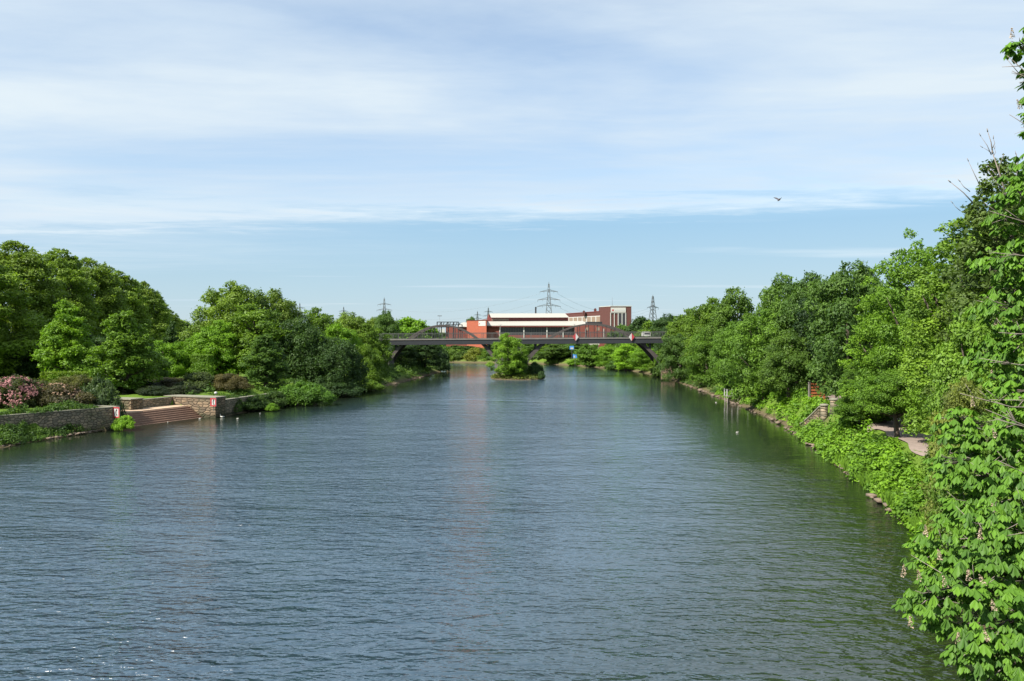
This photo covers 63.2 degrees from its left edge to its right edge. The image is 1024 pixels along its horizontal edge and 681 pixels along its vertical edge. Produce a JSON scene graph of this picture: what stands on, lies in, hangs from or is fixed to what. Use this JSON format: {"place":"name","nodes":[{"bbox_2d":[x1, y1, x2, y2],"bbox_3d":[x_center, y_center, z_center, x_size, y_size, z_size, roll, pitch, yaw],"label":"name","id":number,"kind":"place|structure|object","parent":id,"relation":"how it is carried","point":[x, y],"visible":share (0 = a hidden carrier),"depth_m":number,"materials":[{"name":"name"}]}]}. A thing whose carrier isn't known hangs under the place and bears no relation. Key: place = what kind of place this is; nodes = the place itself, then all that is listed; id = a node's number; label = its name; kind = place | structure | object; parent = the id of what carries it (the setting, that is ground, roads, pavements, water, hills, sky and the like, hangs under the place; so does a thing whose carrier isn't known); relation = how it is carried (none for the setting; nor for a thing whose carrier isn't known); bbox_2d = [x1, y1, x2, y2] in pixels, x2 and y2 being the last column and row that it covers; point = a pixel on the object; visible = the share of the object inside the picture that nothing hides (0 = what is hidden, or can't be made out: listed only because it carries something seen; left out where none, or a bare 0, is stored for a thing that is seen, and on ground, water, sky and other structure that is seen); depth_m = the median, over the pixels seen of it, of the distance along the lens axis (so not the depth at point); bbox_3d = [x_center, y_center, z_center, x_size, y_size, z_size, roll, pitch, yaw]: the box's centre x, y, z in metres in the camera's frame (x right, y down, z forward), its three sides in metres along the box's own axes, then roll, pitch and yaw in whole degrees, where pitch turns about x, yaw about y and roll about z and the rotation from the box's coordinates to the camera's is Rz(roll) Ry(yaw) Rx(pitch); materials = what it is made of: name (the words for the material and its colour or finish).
{"place":"outdoors","nodes":[
{"label":"outdoors","id":0,"kind":"place"},
{"bbox_2d":[0,362,991,680],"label":"water","id":1,"kind":"structure","parent":0,"point":[466,522],"depth_m":35.52,"materials":[{"name":"blue liquid"}]},
{"bbox_2d":[111,415,135,430],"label":"bush","id":2,"kind":"object","parent":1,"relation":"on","point":[123,422],"visible":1,"depth_m":78.53,"materials":[{"name":"green plant"}]},
{"bbox_2d":[315,381,367,396],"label":"bush","id":3,"kind":"object","parent":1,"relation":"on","point":[338,389],"visible":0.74,"depth_m":120.74,"materials":[{"name":"green plant"}]},
{"bbox_2d":[355,378,386,390],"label":"bush","id":4,"kind":"object","parent":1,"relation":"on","point":[373,386],"visible":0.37,"depth_m":134.38,"materials":[{"name":"green plant"}]},
{"bbox_2d":[0,348,1022,680],"bbox_3d":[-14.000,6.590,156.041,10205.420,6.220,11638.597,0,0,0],"label":"ground","id":5,"kind":"structure","parent":0,"point":[568,358],"depth_m":96.22,"materials":[{"name":"green plant"}]},
{"bbox_2d":[0,263,52,375],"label":"avenue tree","id":6,"kind":"object","parent":5,"relation":"on","point":[31,336],"visible":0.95,"depth_m":110.32,"materials":[{"name":"green plant"}]},
{"bbox_2d":[0,373,53,407],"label":"rhododendron bush","id":7,"kind":"object","parent":5,"relation":"on","point":[18,389],"visible":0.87,"depth_m":78.61,"materials":[{"name":"pink plant"}]},
{"bbox_2d":[0,334,61,379],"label":"broadleaf tree","id":8,"kind":"object","parent":5,"relation":"on","point":[30,369],"visible":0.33,"depth_m":115.34,"materials":[{"name":"green plant"}]},
{"bbox_2d":[0,240,74,366],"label":"avenue tree","id":9,"kind":"object","parent":5,"relation":"on","point":[31,266],"visible":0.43,"depth_m":122.08,"materials":[{"name":"green plant"}]},
{"bbox_2d":[0,406,114,430],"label":"quay wall","id":10,"kind":"structure","parent":5,"relation":"on","point":[96,418],"depth_m":75.85,"materials":[{"name":"stone"}]},
{"bbox_2d":[27,382,97,406],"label":"rhododendron bush","id":11,"kind":"object","parent":5,"relation":"on","point":[55,392],"visible":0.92,"depth_m":79.92,"materials":[{"name":"pink plant"}]},
{"bbox_2d":[20,247,108,370],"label":"avenue tree","id":12,"kind":"object","parent":5,"relation":"on","point":[65,265],"visible":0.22,"depth_m":138.05,"materials":[{"name":"green plant"}]},
{"bbox_2d":[29,298,100,381],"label":"maple tree","id":13,"kind":"object","parent":5,"relation":"on","point":[56,344],"visible":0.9,"depth_m":102.56,"materials":[{"name":"green plant"}]},
{"bbox_2d":[40,370,97,382],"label":"hedge","id":14,"kind":"object","parent":5,"relation":"on","point":[57,375],"visible":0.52,"depth_m":96.50,"materials":[{"name":"green plant"}]},
{"bbox_2d":[50,374,91,388],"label":"shrub","id":15,"kind":"object","parent":5,"relation":"on","point":[79,380],"visible":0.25,"depth_m":86.28,"materials":[{"name":"green plant"}]},
{"bbox_2d":[81,332,107,377],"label":"broadleaf tree","id":16,"kind":"object","parent":5,"relation":"on","point":[99,339],"visible":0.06,"depth_m":124.23,"materials":[{"name":"green plant"}]},
{"bbox_2d":[55,257,137,344],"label":"avenue tree","id":17,"kind":"object","parent":5,"relation":"on","point":[109,298],"visible":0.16,"depth_m":156.61,"materials":[{"name":"green plant"}]},
{"bbox_2d":[77,372,127,415],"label":"shrub","id":18,"kind":"object","parent":5,"relation":"on","point":[101,389],"visible":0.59,"depth_m":82.43,"materials":[{"name":"green plant"}]},
{"bbox_2d":[0,391,224,442],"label":"grass","id":19,"kind":"structure","parent":5,"relation":"on","point":[218,393],"depth_m":73.58,"materials":[{"name":"green plant"}]},
{"bbox_2d":[82,310,163,393],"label":"maple tree","id":20,"kind":"object","parent":5,"relation":"on","point":[124,362],"visible":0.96,"depth_m":96.88,"materials":[{"name":"green plant"}]},
{"bbox_2d":[99,270,158,350],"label":"avenue tree","id":21,"kind":"object","parent":5,"relation":"on","point":[140,315],"visible":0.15,"depth_m":181.65,"materials":[{"name":"green plant"}]},
{"bbox_2d":[118,397,143,409],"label":"landing buttress","id":22,"kind":"structure","parent":5,"relation":"on","point":[131,403],"depth_m":87.21,"materials":[{"name":"stone"}]},
{"bbox_2d":[119,350,172,382],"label":"broadleaf tree","id":23,"kind":"object","parent":5,"relation":"on","point":[161,367],"visible":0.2,"depth_m":111.70,"materials":[{"name":"green plant"}]},
{"bbox_2d":[126,280,178,344],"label":"avenue tree","id":24,"kind":"object","parent":5,"relation":"on","point":[152,296],"visible":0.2,"depth_m":211.00,"materials":[{"name":"green plant"}]},
{"bbox_2d":[135,385,170,395],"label":"shrub","id":25,"kind":"object","parent":5,"relation":"on","point":[155,390],"visible":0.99,"depth_m":94.29,"materials":[{"name":"green plant"}]},
{"bbox_2d":[143,397,171,407],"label":"landing back wall","id":26,"kind":"structure","parent":5,"relation":"on","point":[156,402],"depth_m":91.09,"materials":[{"name":"stone"}]},
{"bbox_2d":[123,405,202,425],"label":"landing stairs","id":27,"kind":"structure","parent":5,"relation":"on","point":[155,415],"depth_m":87.71,"materials":[{"name":"stone"}]},
{"bbox_2d":[147,377,184,386],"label":"shrub","id":28,"kind":"object","parent":5,"relation":"on","point":[168,381],"visible":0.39,"depth_m":103.28,"materials":[{"name":"green plant"}]},
{"bbox_2d":[145,340,196,377],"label":"broadleaf tree","id":29,"kind":"object","parent":5,"relation":"on","point":[165,348],"visible":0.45,"depth_m":121.47,"materials":[{"name":"green plant"}]},
{"bbox_2d":[162,321,180,342],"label":"conifer tree","id":30,"kind":"object","parent":5,"relation":"on","point":[170,333],"visible":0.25,"depth_m":149.59,"materials":[{"name":"green plant"}]},
{"bbox_2d":[166,385,202,394],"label":"shrub","id":31,"kind":"object","parent":5,"relation":"on","point":[176,389],"visible":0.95,"depth_m":96.36,"materials":[{"name":"green plant"}]},
{"bbox_2d":[171,338,206,374],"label":"broadleaf tree","id":32,"kind":"object","parent":5,"relation":"on","point":[181,345],"visible":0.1,"depth_m":126.47,"materials":[{"name":"green plant"}]},
{"bbox_2d":[163,394,226,417],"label":"stone pier","id":33,"kind":"structure","parent":5,"relation":"on","point":[200,405],"depth_m":91.97,"materials":[{"name":"stone"}]},
{"bbox_2d":[175,371,214,391],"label":"shrub","id":34,"kind":"object","parent":5,"relation":"on","point":[199,380],"visible":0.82,"depth_m":101.80,"materials":[{"name":"green plant"}]},
{"bbox_2d":[190,354,213,375],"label":"hedge","id":35,"kind":"object","parent":5,"relation":"on","point":[200,356],"visible":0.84,"depth_m":116.34,"materials":[{"name":"green plant"}]},
{"bbox_2d":[179,319,248,374],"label":"broadleaf tree","id":36,"kind":"object","parent":5,"relation":"on","point":[208,340],"visible":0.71,"depth_m":122.48,"materials":[{"name":"green plant"}]},
{"bbox_2d":[175,280,270,356],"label":"broadleaf tree","id":37,"kind":"object","parent":5,"relation":"on","point":[224,308],"visible":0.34,"depth_m":131.64,"materials":[{"name":"green plant"}]},
{"bbox_2d":[206,373,254,390],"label":"shrub","id":38,"kind":"object","parent":5,"relation":"on","point":[231,380],"visible":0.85,"depth_m":102.39,"materials":[{"name":"brown plant"}]},
{"bbox_2d":[201,302,315,374],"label":"broadleaf tree","id":39,"kind":"object","parent":5,"relation":"on","point":[256,323],"visible":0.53,"depth_m":124.88,"materials":[{"name":"green plant"}]},
{"bbox_2d":[237,333,290,386],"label":"broadleaf tree","id":40,"kind":"object","parent":5,"relation":"on","point":[263,358],"visible":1,"depth_m":110.92,"materials":[{"name":"green plant"}]},
{"bbox_2d":[225,386,317,414],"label":"quay wall","id":41,"kind":"structure","parent":5,"relation":"on","point":[230,403],"depth_m":95.35,"materials":[{"name":"stone"}]},
{"bbox_2d":[266,391,287,406],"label":"ivy clump","id":42,"kind":"object","parent":41,"relation":"on","point":[278,399],"visible":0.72,"depth_m":103.17,"materials":[{"name":"green plant"}]},
{"bbox_2d":[241,287,304,365],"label":"broadleaf tree","id":43,"kind":"object","parent":5,"relation":"on","point":[288,309],"visible":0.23,"depth_m":139.01,"materials":[{"name":"green plant"}]},
{"bbox_2d":[276,316,333,379],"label":"willow tree","id":44,"kind":"object","parent":5,"relation":"on","point":[307,347],"visible":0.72,"depth_m":124.00,"materials":[{"name":"green plant"}]},
{"bbox_2d":[275,380,336,405],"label":"bush","id":45,"kind":"object","parent":5,"relation":"on","point":[300,392],"visible":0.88,"depth_m":106.38,"materials":[{"name":"green plant"}]},
{"bbox_2d":[303,307,343,344],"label":"broadleaf tree","id":46,"kind":"object","parent":5,"relation":"on","point":[323,320],"visible":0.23,"depth_m":143.75,"materials":[{"name":"green plant"}]},
{"bbox_2d":[305,336,369,390],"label":"willow tree","id":47,"kind":"object","parent":5,"relation":"on","point":[343,361],"visible":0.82,"depth_m":124.07,"materials":[{"name":"green plant"}]},
{"bbox_2d":[318,323,364,369],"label":"broadleaf tree","id":48,"kind":"object","parent":5,"relation":"on","point":[347,335],"visible":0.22,"depth_m":141.29,"materials":[{"name":"green plant"}]},
{"bbox_2d":[334,311,368,343],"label":"broadleaf tree","id":49,"kind":"object","parent":5,"relation":"on","point":[349,322],"visible":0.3,"depth_m":157.79,"materials":[{"name":"green plant"}]},
{"bbox_2d":[351,342,389,383],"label":"willow tree","id":50,"kind":"object","parent":5,"relation":"on","point":[374,361],"visible":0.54,"depth_m":140.84,"materials":[{"name":"green plant"}]},
{"bbox_2d":[350,322,393,362],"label":"broadleaf tree","id":51,"kind":"object","parent":5,"relation":"on","point":[373,342],"visible":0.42,"depth_m":157.27,"materials":[{"name":"green plant"}]},
{"bbox_2d":[374,310,402,349],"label":"broadleaf tree","id":52,"kind":"object","parent":5,"relation":"on","point":[386,320],"visible":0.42,"depth_m":213.33,"materials":[{"name":"green plant"}]},
{"bbox_2d":[387,338,418,363],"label":"broadleaf tree","id":53,"kind":"object","parent":5,"relation":"on","point":[408,353],"visible":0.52,"depth_m":189.85,"materials":[{"name":"green plant"}]},
{"bbox_2d":[398,316,446,356],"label":"broadleaf tree","id":54,"kind":"object","parent":5,"relation":"on","point":[411,326],"visible":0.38,"depth_m":229.81,"materials":[{"name":"green plant"}]},
{"bbox_2d":[414,345,447,367],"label":"broadleaf tree","id":55,"kind":"object","parent":5,"relation":"on","point":[429,354],"visible":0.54,"depth_m":196.62,"materials":[{"name":"green plant"}]},
{"bbox_2d":[434,349,450,371],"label":"bush","id":56,"kind":"object","parent":5,"relation":"on","point":[446,366],"visible":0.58,"depth_m":207.03,"materials":[{"name":"green plant"}]},
{"bbox_2d":[438,322,466,345],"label":"lean to","id":57,"kind":"object","parent":5,"relation":"on","point":[460,326],"visible":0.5,"depth_m":335.99,"materials":[{"name":"red brick"}]},
{"bbox_2d":[467,320,487,348],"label":"brick block","id":58,"kind":"structure","parent":5,"relation":"on","point":[476,326],"depth_m":328.67,"materials":[{"name":"red brick"}]},
{"bbox_2d":[0,360,1014,656],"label":"bushes","id":59,"kind":"object","parent":5,"relation":"on","point":[18,432],"visible":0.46,"depth_m":76.41,"materials":[{"name":"green plant"}]},
{"bbox_2d":[485,332,530,375],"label":"island tree","id":60,"kind":"object","parent":5,"relation":"on","point":[508,348],"visible":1,"depth_m":170.25,"materials":[{"name":"green plant"}]},
{"bbox_2d":[377,323,666,373],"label":"arch bridge","id":61,"kind":"structure","parent":5,"relation":"on","point":[403,342],"depth_m":177.00,"materials":[{"name":"paint"}]},
{"bbox_2d":[487,307,584,345],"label":"factory hall","id":62,"kind":"structure","parent":5,"relation":"on","point":[535,322],"depth_m":333.04,"materials":[{"name":"white metal"}]},
{"bbox_2d":[536,344,572,358],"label":"broadleaf tree","id":63,"kind":"object","parent":5,"relation":"on","point":[555,350],"visible":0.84,"depth_m":258.94,"materials":[{"name":"green plant"}]},
{"bbox_2d":[573,344,599,366],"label":"broadleaf tree","id":64,"kind":"object","parent":5,"relation":"on","point":[588,352],"visible":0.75,"depth_m":238.62,"materials":[{"name":"green plant"}]},
{"bbox_2d":[575,322,606,347],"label":"gate house","id":65,"kind":"structure","parent":5,"relation":"on","point":[582,329],"depth_m":299.99,"materials":[{"name":"red brick"}]},
{"bbox_2d":[592,344,621,366],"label":"broadleaf tree","id":66,"kind":"object","parent":5,"relation":"on","point":[605,352],"visible":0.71,"depth_m":226.72,"materials":[{"name":"green plant"}]},
{"bbox_2d":[598,306,631,337],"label":"brick tower","id":67,"kind":"structure","parent":5,"relation":"on","point":[614,316],"depth_m":384.94,"materials":[{"name":"red brick"}]},
{"bbox_2d":[610,343,635,370],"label":"broadleaf tree","id":68,"kind":"object","parent":5,"relation":"on","point":[623,352],"visible":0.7,"depth_m":212.46,"materials":[{"name":"green plant"}]},
{"bbox_2d":[625,316,648,349],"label":"broadleaf tree","id":69,"kind":"object","parent":5,"relation":"on","point":[635,324],"visible":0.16,"depth_m":253.15,"materials":[{"name":"green plant"}]},
{"bbox_2d":[625,347,656,371],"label":"broadleaf tree","id":70,"kind":"object","parent":5,"relation":"on","point":[643,357],"visible":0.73,"depth_m":201.38,"materials":[{"name":"green plant"}]},
{"bbox_2d":[628,320,662,351],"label":"broadleaf tree","id":71,"kind":"object","parent":5,"relation":"on","point":[646,326],"visible":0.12,"depth_m":238.56,"materials":[{"name":"green plant"}]},
{"bbox_2d":[649,313,681,353],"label":"broadleaf tree","id":72,"kind":"object","parent":5,"relation":"on","point":[661,323],"visible":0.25,"depth_m":213.63,"materials":[{"name":"green plant"}]},
{"bbox_2d":[657,333,690,381],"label":"broadleaf tree","id":73,"kind":"object","parent":5,"relation":"on","point":[674,348],"visible":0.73,"depth_m":159.09,"materials":[{"name":"green plant"}]},
{"bbox_2d":[657,308,697,362],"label":"broadleaf tree","id":74,"kind":"object","parent":5,"relation":"on","point":[677,323],"visible":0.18,"depth_m":167.06,"materials":[{"name":"green plant"}]},
{"bbox_2d":[675,326,715,384],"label":"broadleaf tree","id":75,"kind":"object","parent":5,"relation":"on","point":[701,346],"visible":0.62,"depth_m":138.45,"materials":[{"name":"green plant"}]},
{"bbox_2d":[682,296,730,366],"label":"broadleaf tree","id":76,"kind":"object","parent":5,"relation":"on","point":[703,314],"visible":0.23,"depth_m":148.69,"materials":[{"name":"green plant"}]},
{"bbox_2d":[701,286,757,356],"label":"broadleaf tree","id":77,"kind":"object","parent":5,"relation":"on","point":[724,311],"visible":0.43,"depth_m":130.59,"materials":[{"name":"green plant"}]},
{"bbox_2d":[709,320,755,386],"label":"broadleaf tree","id":78,"kind":"object","parent":5,"relation":"on","point":[719,351],"visible":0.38,"depth_m":119.42,"materials":[{"name":"green plant"}]},
{"bbox_2d":[714,307,790,401],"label":"broadleaf tree","id":79,"kind":"object","parent":5,"relation":"on","point":[751,354],"visible":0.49,"depth_m":98.62,"materials":[{"name":"green plant"}]},
{"bbox_2d":[749,272,794,376],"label":"broadleaf tree","id":80,"kind":"object","parent":5,"relation":"on","point":[772,296],"visible":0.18,"depth_m":107.02,"materials":[{"name":"green plant"}]},
{"bbox_2d":[754,328,815,397],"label":"broadleaf tree","id":81,"kind":"object","parent":5,"relation":"on","point":[781,352],"visible":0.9,"depth_m":89.55,"materials":[{"name":"green plant"}]},
{"bbox_2d":[754,270,828,375],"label":"broadleaf tree","id":82,"kind":"object","parent":5,"relation":"on","point":[795,291],"visible":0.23,"depth_m":97.26,"materials":[{"name":"green plant"}]},
{"bbox_2d":[686,385,921,548],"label":"shore stones","id":83,"kind":"object","parent":5,"relation":"on","point":[872,496],"visible":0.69,"depth_m":68.20,"materials":[{"name":"grey stone"}]},
{"bbox_2d":[786,295,863,393],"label":"broadleaf tree","id":84,"kind":"object","parent":5,"relation":"on","point":[798,329],"visible":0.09,"depth_m":91.43,"materials":[{"name":"green plant"}]},
{"bbox_2d":[714,383,936,571],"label":"knotweed undergrowth","id":85,"kind":"object","parent":5,"relation":"on","point":[885,463],"visible":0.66,"depth_m":54.77,"materials":[{"name":"green plant"}]},
{"bbox_2d":[799,258,884,398],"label":"broadleaf tree","id":86,"kind":"object","parent":5,"relation":"on","point":[842,302],"visible":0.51,"depth_m":78.55,"materials":[{"name":"green plant"}]},
{"bbox_2d":[836,358,874,404],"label":"broadleaf tree","id":87,"kind":"object","parent":5,"relation":"on","point":[848,371],"visible":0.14,"depth_m":65.94,"materials":[{"name":"green plant"}]},
{"bbox_2d":[830,377,892,424],"bbox_3d":[26.271,4.556,62.130,4.911,3.693,5.448,0,0,21],"label":"broadleaf tree","id":88,"kind":"object","parent":5,"relation":"on","point":[848,410],"visible":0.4,"depth_m":61.17,"materials":[{"name":"green plant"}]},
{"bbox_2d":[835,286,912,422],"bbox_3d":[27.460,1.217,62.088,5.369,10.625,7.630,1,1,69],"label":"broadleaf tree","id":89,"kind":"object","parent":5,"relation":"on","point":[862,335],"visible":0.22,"depth_m":61.92,"materials":[{"name":"green plant"}]},
{"bbox_2d":[850,368,913,436],"bbox_3d":[24.407,4.100,53.228,5.368,4.728,4.797,0,0,-11],"label":"broadleaf tree","id":90,"kind":"object","parent":5,"relation":"on","point":[883,390],"visible":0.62,"depth_m":52.34,"materials":[{"name":"green plant"}]},
{"bbox_2d":[852,227,933,428],"bbox_3d":[27.462,-0.587,57.891,7.668,14.565,5.888,0,0,38],"label":"broadleaf tree","id":91,"kind":"object","parent":5,"relation":"on","point":[895,277],"visible":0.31,"depth_m":57.50,"materials":[{"name":"green plant"}]},
{"bbox_2d":[890,285,951,433],"bbox_3d":[25.906,1.045,49.968,5.467,11.145,7.118,0,0,8],"label":"broadleaf tree","id":92,"kind":"object","parent":5,"relation":"on","point":[912,396],"visible":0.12,"depth_m":49.82,"materials":[{"name":"green plant"}]},
{"bbox_2d":[894,217,985,442],"bbox_3d":[23.411,0.147,43.071,6.388,13.175,6.195,0,0,31],"label":"broadleaf tree","id":93,"kind":"object","parent":5,"relation":"on","point":[922,310],"visible":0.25,"depth_m":43.11,"materials":[{"name":"green plant"}]},
{"bbox_2d":[918,376,990,564],"bbox_3d":[16.653,5.123,30.592,3.414,7.682,3.787,0,0,10],"label":"hawthorn tree","id":94,"kind":"object","parent":5,"relation":"on","point":[955,397],"visible":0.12,"depth_m":30.39,"materials":[{"name":"green plant"}]},
{"bbox_2d":[891,27,1023,680],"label":"horse chestnut tree","id":95,"kind":"object","parent":5,"relation":"on","point":[974,578],"visible":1,"depth_m":15.89,"materials":[{"name":"green plant"}]},
{"bbox_2d":[921,129,1023,466],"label":"broadleaf tree","id":96,"kind":"object","parent":5,"relation":"on","point":[976,216],"visible":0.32,"depth_m":36.52,"materials":[{"name":"green plant"}]},
{"bbox_2d":[924,410,1023,621],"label":"hawthorn tree","id":97,"kind":"object","parent":5,"relation":"on","point":[937,494],"visible":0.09,"depth_m":25.60,"materials":[{"name":"green plant"}]},
{"bbox_2d":[0,0,1023,332],"label":"sky","id":98,"kind":"structure","parent":0,"point":[429,159],"materials":[{"name":"blue"}]},
{"bbox_2d":[566,308,599,321],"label":"office wing","id":99,"kind":"structure","parent":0,"point":[592,316],"depth_m":402.05,"materials":[{"name":"white paint"}]},
{"bbox_2d":[801,385,931,455],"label":"path","id":100,"kind":"structure","parent":0,"point":[917,442],"depth_m":53.77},
{"bbox_2d":[796,423,940,578],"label":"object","id":101,"kind":"object","parent":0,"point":[865,478],"visible":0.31,"depth_m":48.79,"materials":[{"name":"green plant"}]},
{"bbox_2d":[914,298,1023,520],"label":"broadleaf tree","id":102,"kind":"object","parent":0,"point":[967,334],"visible":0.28,"depth_m":33.38,"materials":[{"name":"green plant"}]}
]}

